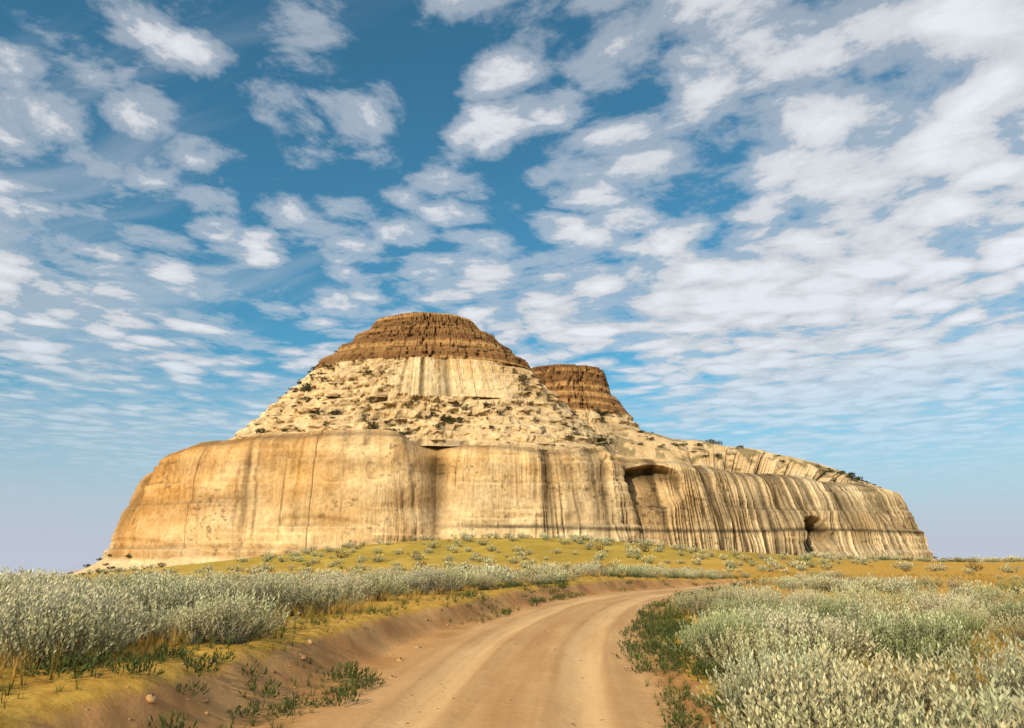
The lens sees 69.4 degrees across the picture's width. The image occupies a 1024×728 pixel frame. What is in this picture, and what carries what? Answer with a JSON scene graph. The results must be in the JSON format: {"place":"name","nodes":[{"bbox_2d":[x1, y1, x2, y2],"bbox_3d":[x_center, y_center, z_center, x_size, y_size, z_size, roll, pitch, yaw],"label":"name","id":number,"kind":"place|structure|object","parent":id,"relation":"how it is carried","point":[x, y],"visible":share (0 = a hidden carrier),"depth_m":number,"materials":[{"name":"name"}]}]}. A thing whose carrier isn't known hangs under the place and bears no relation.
{"place":"outdoors","nodes":[
{"label":"outdoors","id":0,"kind":"place"},
{"bbox_2d":[65,429,938,575],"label":"cliff","id":1,"kind":"structure","parent":0,"point":[247,497],"depth_m":176.66,"materials":[{"name":"stone"}]},
{"bbox_2d":[76,378,603,571],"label":"boulders","id":2,"kind":"object","parent":1,"relation":"on","point":[377,395],"visible":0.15,"depth_m":192.65,"materials":[{"name":"stone"}]},
{"bbox_2d":[228,312,601,449],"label":"butte","id":3,"kind":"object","parent":1,"relation":"on","point":[431,357],"depth_m":197.38,"materials":[{"name":"stone"}]},
{"bbox_2d":[531,364,640,437],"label":"smaller butte","id":4,"kind":"object","parent":1,"relation":"on","point":[583,391],"visible":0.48,"depth_m":227.38,"materials":[{"name":"stone"}]},
{"bbox_2d":[67,323,937,574],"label":"shrubs","id":5,"kind":"object","parent":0,"point":[308,398],"visible":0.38,"depth_m":200.03,"materials":[{"name":"green plant"}]},
{"bbox_2d":[0,538,1023,727],"bbox_3d":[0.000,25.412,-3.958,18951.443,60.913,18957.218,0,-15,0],"label":"prairie ground","id":6,"kind":"structure","parent":0,"point":[553,693],"depth_m":9.55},
{"bbox_2d":[78,577,694,726],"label":"road pebbles","id":7,"kind":"object","parent":6,"relation":"on","point":[151,697],"visible":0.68,"depth_m":9.06,"materials":[{"name":"brown stone"}]},
{"bbox_2d":[7,572,818,727],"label":"roadside weeds","id":8,"kind":"object","parent":6,"relation":"on","point":[672,627],"visible":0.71,"depth_m":7.69,"materials":[{"name":"green plant"}]},
{"bbox_2d":[0,563,1023,727],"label":"sagebrush","id":9,"kind":"object","parent":6,"relation":"on","point":[742,632],"visible":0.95,"depth_m":8.55,"materials":[{"name":"green plant"}]},
{"bbox_2d":[0,566,1023,727],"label":"prairie grass tufts","id":10,"kind":"object","parent":6,"relation":"on","point":[990,578],"visible":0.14,"depth_m":10.01,"materials":[{"name":"green plant"}]},
{"bbox_2d":[25,531,1023,580],"bbox_3d":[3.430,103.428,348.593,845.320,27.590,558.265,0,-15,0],"label":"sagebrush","id":11,"kind":"object","parent":6,"relation":"on","point":[797,565],"visible":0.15,"depth_m":108.60,"materials":[{"name":"green plant"}]},
{"bbox_2d":[59,561,1023,602],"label":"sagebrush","id":12,"kind":"object","parent":6,"relation":"on","point":[817,581],"visible":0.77,"depth_m":32.29,"materials":[{"name":"green plant"}]},
{"bbox_2d":[0,0,1023,571],"label":"sky","id":13,"kind":"structure","parent":0,"point":[792,228],"materials":[{"name":"blue"}]}
]}

